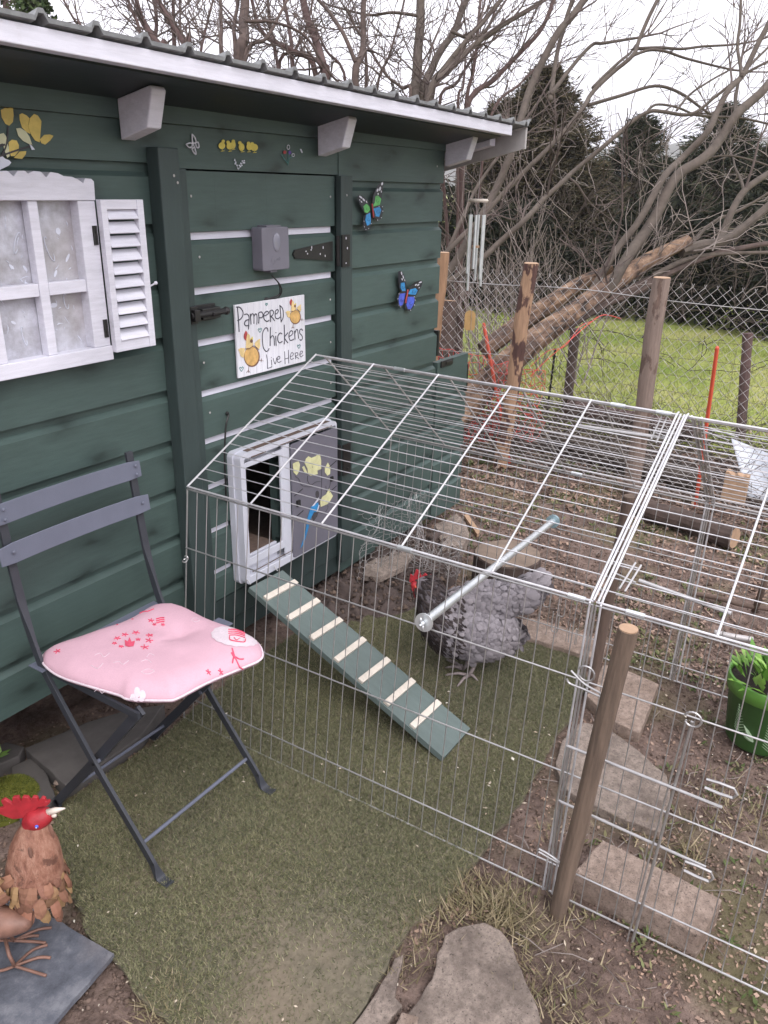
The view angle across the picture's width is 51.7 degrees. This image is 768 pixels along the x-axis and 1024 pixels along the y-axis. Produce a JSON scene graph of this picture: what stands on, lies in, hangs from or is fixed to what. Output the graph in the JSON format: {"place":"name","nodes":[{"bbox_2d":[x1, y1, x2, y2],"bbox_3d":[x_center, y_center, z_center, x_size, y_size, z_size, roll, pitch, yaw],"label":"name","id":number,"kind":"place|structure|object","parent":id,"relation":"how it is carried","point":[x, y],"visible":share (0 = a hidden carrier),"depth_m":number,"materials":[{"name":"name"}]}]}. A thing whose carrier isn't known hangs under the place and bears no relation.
{"place":"outdoors","nodes":[
{"label":"outdoors","id":0,"kind":"place"},
{"bbox_2d":[0,195,767,1023],"bbox_3d":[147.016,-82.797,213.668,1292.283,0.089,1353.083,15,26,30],"label":"ground","id":1,"kind":"structure","parent":0,"point":[26,725],"depth_m":2.15,"materials":[{"name":"brown soil"}]},
{"bbox_2d":[0,742,25,776],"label":"flagstone","id":2,"kind":"object","parent":1,"relation":"on","point":[16,755],"visible":0.81,"depth_m":2.07,"materials":[{"name":"grey stone"}]},
{"bbox_2d":[0,747,10,756],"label":"weed","id":3,"kind":"object","parent":2,"relation":"on","point":[3,753],"visible":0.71,"depth_m":2.07,"materials":[{"name":"green plant"}]},
{"bbox_2d":[0,772,39,826],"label":"moss cushion","id":4,"kind":"object","parent":1,"relation":"on","point":[12,785],"visible":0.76,"depth_m":1.93,"materials":[{"name":"green plant"}]},
{"bbox_2d":[12,759,54,823],"bbox_3d":[-0.880,0.703,1.993,0.086,0.030,0.235,-11,25,-27],"label":"flagstone","id":5,"kind":"object","parent":1,"relation":"on","point":[34,770],"visible":0.41,"depth_m":2.02,"materials":[{"name":"grey stone"}]},
{"bbox_2d":[11,0,57,19],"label":"ivy tree","id":6,"kind":"object","parent":1,"relation":"on","point":[26,6],"visible":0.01,"depth_m":6.56,"materials":[{"name":"green plant"}]},
{"bbox_2d":[0,0,79,19],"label":"ivy tree","id":7,"kind":"object","parent":1,"relation":"on","point":[5,4],"depth_m":6.92,"materials":[{"name":"green plant"}]},
{"bbox_2d":[0,890,114,1023],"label":"slate slab","id":8,"kind":"object","parent":1,"relation":"on","point":[73,968],"depth_m":1.52,"materials":[{"name":"grey stone"}]},
{"bbox_2d":[0,795,72,976],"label":"metal rooster","id":9,"kind":"object","parent":8,"relation":"on","point":[36,866],"visible":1,"depth_m":1.46},
{"bbox_2d":[25,705,164,797],"bbox_3d":[-0.775,0.623,2.172,0.216,0.050,0.368,15,26,30],"label":"flagstone","id":10,"kind":"object","parent":1,"relation":"on","point":[61,759],"visible":0.66,"depth_m":2.11,"materials":[{"name":"grey stone"}]},
{"bbox_2d":[6,0,255,51],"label":"bare tree","id":11,"kind":"object","parent":1,"relation":"on","point":[138,11],"visible":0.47,"depth_m":6.21,"materials":[{"name":"brown plant"}]},
{"bbox_2d":[0,7,530,721],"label":"garden shed","id":12,"kind":"structure","parent":1,"relation":"on","point":[146,183],"depth_m":2.04,"materials":[{"name":"green paint"}]},
{"bbox_2d":[0,171,157,380],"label":"window","id":13,"kind":"structure","parent":12,"relation":"in","point":[53,302],"depth_m":1.70,"materials":[{"name":"white paint"}]},
{"bbox_2d":[186,171,350,600],"bbox_3d":[-0.320,-0.376,2.395,0.073,1.191,0.710,15,26,30],"label":"door","id":14,"kind":"structure","parent":12,"relation":"in","point":[224,207],"depth_m":2.28,"materials":[{"name":"green paint"}]},
{"bbox_2d":[233,295,305,377],"bbox_3d":[-0.328,-0.518,2.320,0.009,0.202,0.306,15,26,30],"label":"wall sign","id":15,"kind":"object","parent":12,"relation":"attached to","point":[269,334],"visible":1,"depth_m":2.31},
{"bbox_2d":[251,225,288,299],"bbox_3d":[-0.317,-0.699,2.234,0.043,0.207,0.115,15,26,30],"label":"door control box","id":16,"kind":"object","parent":12,"relation":"attached to","point":[270,248],"visible":1,"depth_m":2.19,"materials":[{"name":"grey plastic"}]},
{"bbox_2d":[273,233,280,251],"bbox_3d":[-0.299,-0.751,2.206,0.007,0.050,0.033,15,26,30],"label":"sensor window","id":17,"kind":"structure","parent":16,"relation":"in","point":[276,239],"depth_m":2.20,"materials":[{"name":"white plastic"}]},
{"bbox_2d":[227,418,337,583],"bbox_3d":[-0.387,-0.065,2.578,0.260,0.424,0.480,15,26,30],"label":"pop door","id":18,"kind":"structure","parent":12,"relation":"in","point":[298,527],"depth_m":2.51,"materials":[{"name":"white plastic"}]},
{"bbox_2d":[247,566,469,760],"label":"hen ramp","id":19,"kind":"structure","parent":12,"relation":"attached to","point":[426,709],"depth_m":2.29,"materials":[{"name":"paint"}]},
{"bbox_2d":[357,181,383,230],"bbox_3d":[-0.044,-0.995,2.573,0.010,0.149,0.156,15,26,30],"label":"metal butterfly","id":20,"kind":"object","parent":12,"relation":"attached to","point":[377,210],"visible":1,"depth_m":2.59},
{"bbox_2d":[397,271,422,310],"bbox_3d":[0.094,-0.808,2.890,0.009,0.149,0.178,15,26,30],"label":"metal butterfly","id":21,"kind":"object","parent":12,"relation":"attached to","point":[413,290],"visible":1,"depth_m":2.89},
{"bbox_2d":[464,159,487,329],"bbox_3d":[0.363,-1.051,3.135,0.080,0.660,0.080,15,26,30],"label":"wind chime","id":22,"kind":"object","parent":12,"relation":"hanging from","point":[469,320],"visible":1,"depth_m":3.13,"materials":[{"name":"silver metal"}]},
{"bbox_2d":[84,0,469,181],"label":"bare tree","id":23,"kind":"object","parent":1,"relation":"on","point":[242,49],"visible":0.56,"depth_m":5.44,"materials":[{"name":"brown plant"}]},
{"bbox_2d":[188,0,404,80],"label":"bare tree","id":24,"kind":"object","parent":1,"relation":"on","point":[291,49],"visible":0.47,"depth_m":5.90,"materials":[{"name":"brown plant"}]},
{"bbox_2d":[52,607,586,1023],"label":"artificial turf","id":25,"kind":"structure","parent":1,"relation":"on","point":[300,955],"depth_m":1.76,"materials":[{"name":"green plant"}]},
{"bbox_2d":[0,451,275,887],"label":"bistro chair","id":26,"kind":"object","parent":25,"relation":"on","point":[137,505],"visible":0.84,"depth_m":1.75,"materials":[{"name":"grey paint"}]},
{"bbox_2d":[42,603,263,702],"bbox_3d":[-0.508,0.307,1.768,0.417,0.045,0.358,15,26,30],"label":"seat cushion","id":27,"kind":"object","parent":26,"relation":"on","point":[165,653],"visible":0.99,"depth_m":1.72,"materials":[{"name":"pink fabric"}]},
{"bbox_2d":[407,567,553,685],"bbox_3d":[0.289,0.337,2.441,0.438,0.373,0.192,-1,22,-6],"label":"hen","id":28,"kind":"object","parent":25,"relation":"on","point":[498,614],"visible":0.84,"depth_m":2.37,"materials":[{"name":"grey"}]},
{"bbox_2d":[287,0,448,102],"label":"bare tree","id":29,"kind":"object","parent":1,"relation":"on","point":[361,54],"visible":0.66,"depth_m":5.70,"materials":[{"name":"brown plant"}]},
{"bbox_2d":[354,955,403,1023],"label":"paving stone","id":30,"kind":"object","parent":1,"relation":"on","point":[384,1006],"visible":0.86,"depth_m":1.49,"materials":[{"name":"grey stone"}]},
{"bbox_2d":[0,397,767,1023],"bbox_3d":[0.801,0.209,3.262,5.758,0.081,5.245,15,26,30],"label":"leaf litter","id":31,"kind":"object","parent":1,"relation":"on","point":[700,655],"visible":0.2,"depth_m":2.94,"materials":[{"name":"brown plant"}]},
{"bbox_2d":[307,528,461,625],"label":"soil bank","id":32,"kind":"structure","parent":1,"relation":"on","point":[344,589],"depth_m":2.94,"materials":[{"name":"brown soil"}]},
{"bbox_2d":[307,527,458,621],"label":"soil crumbs","id":33,"kind":"object","parent":32,"relation":"on","point":[396,582],"visible":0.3,"depth_m":2.96,"materials":[{"name":"brown soil"}]},
{"bbox_2d":[364,549,412,582],"bbox_3d":[0.025,0.202,3.066,0.134,0.025,0.308,15,26,30],"label":"flat stone","id":34,"kind":"object","parent":32,"relation":"on","point":[384,571],"visible":0.66,"depth_m":3.02,"materials":[{"name":"grey stone"}]},
{"bbox_2d":[357,492,461,583],"bbox_3d":[0.086,0.118,3.014,0.426,0.345,0.208,-14,27,-32],"label":"poultry netting","id":35,"kind":"object","parent":32,"relation":"on","point":[407,539],"visible":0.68,"depth_m":3.04,"materials":[{"name":"metal"}]},
{"bbox_2d":[9,613,767,1023],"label":"wood chips","id":36,"kind":"object","parent":1,"relation":"on","point":[485,813],"visible":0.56,"depth_m":1.93,"materials":[{"name":"brown wood"}]},
{"bbox_2d":[396,1013,417,1023],"bbox_3d":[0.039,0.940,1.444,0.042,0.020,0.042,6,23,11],"label":"brick","id":37,"kind":"object","parent":1,"relation":"on","point":[404,1018],"visible":1,"depth_m":1.45,"materials":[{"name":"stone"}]},
{"bbox_2d":[116,760,767,1023],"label":"dry grass tufts","id":38,"kind":"object","parent":1,"relation":"on","point":[491,901],"visible":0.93,"depth_m":1.67,"materials":[{"name":"beige plant"}]},
{"bbox_2d":[438,300,457,359],"bbox_3d":[0.360,-0.940,5.122,0.176,0.856,0.221,15,26,30],"label":"fence post","id":39,"kind":"object","parent":1,"relation":"on","point":[450,321],"visible":0.2,"depth_m":4.97,"materials":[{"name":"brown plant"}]},
{"bbox_2d":[446,1,767,286],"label":"leaning tree","id":40,"kind":"object","parent":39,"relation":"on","point":[519,224],"visible":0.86,"depth_m":5.33,"materials":[{"name":"brown plant"}]},
{"bbox_2d":[435,514,468,555],"bbox_3d":[0.299,0.108,3.482,0.143,0.070,0.367,-1,22,-4],"label":"rubble block","id":41,"kind":"object","parent":1,"relation":"on","point":[464,544],"depth_m":3.44,"materials":[{"name":"stone"}]},
{"bbox_2d":[322,0,586,106],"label":"bare tree","id":42,"kind":"object","parent":1,"relation":"on","point":[427,83],"visible":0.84,"depth_m":6.01,"materials":[{"name":"brown plant"}]},
{"bbox_2d":[464,514,479,536],"bbox_3d":[0.401,0.059,3.608,0.022,0.016,0.243,-3,23,-10],"label":"wood offcut","id":43,"kind":"object","parent":1,"relation":"on","point":[468,519],"visible":0.79,"depth_m":3.60,"materials":[{"name":"brown wood"}]},
{"bbox_2d":[408,923,539,1023],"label":"paving stone","id":44,"kind":"object","parent":1,"relation":"on","point":[462,984],"visible":0.98,"depth_m":1.51,"materials":[{"name":"beige stone"}]},
{"bbox_2d":[182,354,767,995],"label":"wire run","id":45,"kind":"object","parent":1,"relation":"on","point":[632,614],"visible":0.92,"depth_m":1.82,"materials":[{"name":"metal"}]},
{"bbox_2d":[415,514,559,631],"bbox_3d":[0.315,0.139,2.150,0.043,0.150,0.993,13,25,26],"label":"perch bar","id":46,"kind":"object","parent":45,"relation":"attached to","point":[423,622],"visible":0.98,"depth_m":1.97,"materials":[{"name":"metal"}]},
{"bbox_2d":[551,719,737,942],"bbox_3d":[0.494,0.635,1.561,0.324,0.564,0.046,15,26,30],"label":"side door","id":47,"kind":"structure","parent":45,"relation":"in","point":[688,860],"depth_m":1.52,"materials":[{"name":"metal"}]},
{"bbox_2d":[346,0,642,354],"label":"bare tree","id":48,"kind":"object","parent":1,"relation":"on","point":[460,176],"visible":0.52,"depth_m":6.39,"materials":[{"name":"brown plant"}]},
{"bbox_2d":[441,168,551,407],"bbox_3d":[0.366,-1.484,5.343,1.500,1.672,0.700,8,23,15],"label":"twiggy shrub","id":49,"kind":"object","parent":1,"relation":"on","point":[488,318],"visible":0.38,"depth_m":5.36,"materials":[{"name":"brown plant"}]},
{"bbox_2d":[482,323,510,463],"bbox_3d":[0.631,-0.646,4.418,0.243,0.784,0.017,16,27,33],"label":"net stake","id":50,"kind":"object","parent":1,"relation":"on","point":[490,359],"visible":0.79,"depth_m":4.38,"materials":[{"name":"orange plastic"}]},
{"bbox_2d":[438,315,619,444],"bbox_3d":[0.528,-0.752,4.566,1.521,0.790,0.391,7,23,15],"label":"orange netting","id":51,"kind":"object","parent":50,"relation":"attached to","point":[565,344],"visible":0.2,"depth_m":4.44,"materials":[{"name":"orange plastic"}]},
{"bbox_2d":[449,94,552,297],"bbox_3d":[1.644,-4.324,11.096,2.116,2.724,2.413,15,26,30],"label":"conifer","id":52,"kind":"object","parent":1,"relation":"on","point":[499,109],"visible":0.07,"depth_m":10.63,"materials":[{"name":"green plant"}]},
{"bbox_2d":[442,214,560,375],"bbox_3d":[0.753,-1.673,6.229,0.735,1.365,1.113,-16,28,-36],"label":"twiggy shrub","id":53,"kind":"object","parent":1,"relation":"on","point":[467,307],"visible":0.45,"depth_m":6.11,"materials":[{"name":"brown plant"}]},
{"bbox_2d":[436,75,568,367],"bbox_3d":[0.557,-2.252,6.414,1.837,2.290,1.082,15,26,30],"label":"twiggy shrub","id":54,"kind":"object","parent":1,"relation":"on","point":[493,232],"visible":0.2,"depth_m":6.26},
{"bbox_2d":[471,540,541,579],"bbox_3d":[0.462,0.240,3.000,0.259,0.187,0.259,15,26,30],"label":"flat stone","id":55,"kind":"object","parent":1,"relation":"on","point":[509,569],"visible":0.41,"depth_m":2.93,"materials":[{"name":"brown stone"}]},
{"bbox_2d":[471,218,591,376],"bbox_3d":[1.108,-1.637,6.181,1.016,1.349,0.647,0,22,-4],"label":"twiggy shrub","id":56,"kind":"object","parent":1,"relation":"on","point":[511,308],"visible":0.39,"depth_m":6.16,"materials":[{"name":"brown plant"}]},
{"bbox_2d":[441,60,660,301],"bbox_3d":[2.156,-4.448,10.830,3.248,3.172,3.152,15,26,30],"label":"conifer","id":57,"kind":"object","parent":1,"relation":"on","point":[572,158],"visible":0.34,"depth_m":10.26,"materials":[{"name":"green plant"}]},
{"bbox_2d":[546,348,557,412],"bbox_3d":[1.110,-0.859,5.299,0.039,0.535,0.368,4,22,7],"label":"electric fence stake","id":58,"kind":"object","parent":1,"relation":"on","point":[551,378],"visible":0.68,"depth_m":5.18,"materials":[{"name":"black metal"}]},
{"bbox_2d":[522,618,607,664],"bbox_3d":[0.592,0.437,2.704,0.345,0.035,0.136,15,26,30],"label":"paving slab","id":59,"kind":"object","parent":1,"relation":"on","point":[559,643],"depth_m":2.68,"materials":[{"name":"stone"}]},
{"bbox_2d":[446,0,709,278],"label":"leaning tree","id":60,"kind":"object","parent":1,"relation":"on","point":[559,32],"visible":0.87,"depth_m":5.69,"materials":[{"name":"brown plant"}]},
{"bbox_2d":[437,0,767,261],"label":"leaning tree","id":61,"kind":"object","parent":60,"relation":"attached to","point":[607,75],"visible":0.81,"depth_m":5.72,"materials":[{"name":"brown plant"}]},
{"bbox_2d":[411,413,767,1023],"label":"weeds","id":62,"kind":"object","parent":1,"relation":"on","point":[646,930],"visible":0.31,"depth_m":2.67,"materials":[{"name":"green plant"}]},
{"bbox_2d":[493,62,685,385],"bbox_3d":[1.552,-2.007,5.836,1.563,2.310,0.884,-6,23,-18],"label":"twiggy shrub","id":63,"kind":"object","parent":1,"relation":"on","point":[544,252],"visible":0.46,"depth_m":5.87,"materials":[{"name":"brown plant"}]},
{"bbox_2d":[549,623,638,921],"bbox_3d":[0.400,0.547,1.549,0.093,0.754,0.038,15,26,30],"label":"wooden stake","id":64,"kind":"object","parent":1,"relation":"on","point":[625,640],"visible":0.97,"depth_m":1.50,"materials":[{"name":"brown wood"}]},
{"bbox_2d":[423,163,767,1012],"bbox_3d":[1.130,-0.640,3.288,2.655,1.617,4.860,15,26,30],"label":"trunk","id":65,"kind":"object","parent":1,"relation":"on","point":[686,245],"depth_m":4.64,"materials":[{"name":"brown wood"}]},
{"bbox_2d":[536,0,767,297],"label":"leaning tree","id":66,"kind":"object","parent":65,"relation":"on","point":[645,231],"visible":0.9,"depth_m":4.82,"materials":[{"name":"grey plant"}]},
{"bbox_2d":[589,0,767,287],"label":"leaning tree","id":67,"kind":"object","parent":65,"relation":"on","point":[670,169],"visible":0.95,"depth_m":4.86,"materials":[{"name":"grey plant"}]},
{"bbox_2d":[688,52,767,251],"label":"leaning tree","id":68,"kind":"object","parent":65,"relation":"on","point":[743,192],"visible":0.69,"depth_m":5.15,"materials":[{"name":"grey plant"}]},
{"bbox_2d":[433,252,767,512],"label":"chain link fence","id":69,"kind":"object","parent":1,"relation":"on","point":[655,316],"visible":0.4,"depth_m":3.96,"materials":[{"name":"metal"}]},
{"bbox_2d":[569,157,634,281],"bbox_3d":[2.920,-4.110,11.538,2.192,2.038,2.004,15,26,30],"label":"conifer","id":70,"kind":"object","parent":1,"relation":"on","point":[619,198],"visible":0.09,"depth_m":11.13,"materials":[{"name":"green plant"}]},
{"bbox_2d":[438,175,767,340],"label":"hedge","id":71,"kind":"object","parent":1,"relation":"on","point":[749,198],"visible":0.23,"depth_m":9.39,"materials":[{"name":"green plant"}]},
{"bbox_2d":[441,84,767,380],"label":"bramble thicket","id":72,"kind":"object","parent":1,"relation":"on","point":[686,271],"visible":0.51,"depth_m":7.07,"materials":[{"name":"brown plant"}]},
{"bbox_2d":[459,50,767,297],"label":"dry bramble","id":73,"kind":"object","parent":72,"relation":"on","point":[730,146],"visible":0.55,"depth_m":6.58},
{"bbox_2d":[584,494,634,694],"bbox_3d":[0.651,0.274,2.306,0.066,0.694,0.034,15,26,30],"label":"wooden stake","id":74,"kind":"object","parent":1,"relation":"on","point":[605,617],"visible":0.64,"depth_m":2.29,"materials":[{"name":"brown wood"}]},
{"bbox_2d":[456,314,767,440],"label":"stock fence","id":75,"kind":"object","parent":1,"relation":"on","point":[742,398],"visible":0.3,"depth_m":4.96,"materials":[{"name":"grey metal"}]},
{"bbox_2d":[555,722,669,838],"bbox_3d":[0.610,0.699,2.101,0.320,0.040,0.328,15,26,30],"label":"paving slab","id":76,"kind":"object","parent":1,"relation":"on","point":[649,789],"depth_m":2.04,"materials":[{"name":"stone"}]},
{"bbox_2d":[461,357,767,523],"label":"brushwood","id":77,"kind":"object","parent":1,"relation":"on","point":[574,423],"visible":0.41,"depth_m":4.60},
{"bbox_2d":[585,665,658,742],"bbox_3d":[0.708,0.568,2.377,0.198,0.042,0.291,15,26,30],"label":"paving slab","id":78,"kind":"object","parent":1,"relation":"on","point":[648,691],"depth_m":2.34,"materials":[{"name":"stone"}]},
{"bbox_2d":[547,431,706,490],"bbox_3d":[1.319,-0.288,4.404,0.126,0.126,0.978,-17,29,-38],"label":"log","id":79,"kind":"object","parent":1,"relation":"on","point":[649,466],"visible":0.36,"depth_m":4.27,"materials":[{"name":"brown wood"}]},
{"bbox_2d":[564,399,698,441],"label":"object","id":80,"kind":"object","parent":1,"relation":"on","point":[622,410],"visible":0.27,"depth_m":5.14,"materials":[{"name":"brown plant"}]},
{"bbox_2d":[598,112,683,232],"bbox_3d":[3.608,-4.594,11.936,2.717,2.658,2.820,15,26,30],"label":"conifer","id":81,"kind":"object","parent":1,"relation":"on","point":[641,124],"visible":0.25,"depth_m":11.44,"materials":[{"name":"green plant"}]},
{"bbox_2d":[572,841,721,957],"bbox_3d":[0.562,0.830,1.705,0.276,0.075,0.124,17,27,34],"label":"kerb stone","id":82,"kind":"object","parent":1,"relation":"on","point":[685,905],"visible":0.84,"depth_m":1.67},
{"bbox_2d":[632,495,740,549],"bbox_3d":[1.357,0.033,3.615,0.115,0.118,0.522,-16,28,-36],"label":"log","id":83,"kind":"object","parent":1,"relation":"on","point":[685,522],"visible":0.59,"depth_m":3.55,"materials":[{"name":"brown wood"}]},
{"bbox_2d":[629,178,752,301],"bbox_3d":[4.182,-3.732,11.038,2.067,1.762,2.213,0,22,-2],"label":"conifer","id":84,"kind":"object","parent":1,"relation":"on","point":[688,189],"visible":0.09,"depth_m":10.70,"materials":[{"name":"green plant"}]},
{"bbox_2d":[693,346,718,508],"bbox_3d":[1.472,-0.351,3.630,0.016,0.860,0.303,12,25,26],"label":"net stake","id":85,"kind":"object","parent":1,"relation":"on","point":[714,367],"visible":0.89,"depth_m":3.51,"materials":[{"name":"orange plastic"}]},
{"bbox_2d":[669,100,767,283],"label":"conifer","id":86,"kind":"object","parent":1,"relation":"on","point":[692,176],"visible":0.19,"depth_m":11.44,"materials":[{"name":"green plant"}]},
{"bbox_2d":[690,591,767,610],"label":"hose","id":87,"kind":"object","parent":1,"relation":"on","point":[732,602],"visible":0.83,"depth_m":2.95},
{"bbox_2d":[714,630,753,642],"bbox_3d":[1.198,0.427,2.717,0.126,0.022,0.025,10,24,20],"label":"pipe stub","id":88,"kind":"object","parent":1,"relation":"on","point":[743,638],"visible":0.64,"depth_m":2.71,"materials":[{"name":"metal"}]},
{"bbox_2d":[721,469,750,504],"bbox_3d":[1.624,-0.117,3.657,0.100,0.143,0.050,15,26,30],"label":"split stump","id":89,"kind":"object","parent":1,"relation":"on","point":[735,487],"visible":0.8,"depth_m":3.64,"materials":[{"name":"brown wood"}]},
{"bbox_2d":[709,139,767,297],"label":"conifer","id":90,"kind":"object","parent":1,"relation":"on","point":[763,157],"visible":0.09,"depth_m":11.04,"materials":[{"name":"green plant"}]},
{"bbox_2d":[725,637,767,756],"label":"flower pot","id":91,"kind":"object","parent":1,"relation":"on","point":[754,699],"visible":0.91,"depth_m":2.16,"materials":[{"name":"plastic"}]},
{"bbox_2d":[731,439,767,500],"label":"metal sheet","id":92,"kind":"object","parent":1,"relation":"on","point":[754,456],"visible":0.58,"depth_m":4.00,"materials":[{"name":"white metal"}]},
{"bbox_2d":[751,565,767,612],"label":"thin stake","id":93,"kind":"object","parent":1,"relation":"on","point":[765,583],"visible":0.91,"depth_m":2.88,"materials":[{"name":"brown wood"}]},
{"bbox_2d":[0,0,767,148],"label":"sky","id":94,"kind":"structure","parent":0,"point":[626,79],"materials":[{"name":"white"}]},
{"bbox_2d":[440,136,767,193],"bbox_3d":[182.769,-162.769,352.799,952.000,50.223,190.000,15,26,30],"label":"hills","id":95,"kind":"structure","parent":0,"point":[673,147],"depth_m":330.81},
{"bbox_2d":[463,305,767,454],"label":"meadow grass","id":96,"kind":"structure","parent":0,"point":[678,383],"depth_m":6.76,"materials":[{"name":"green plant"}]}
]}

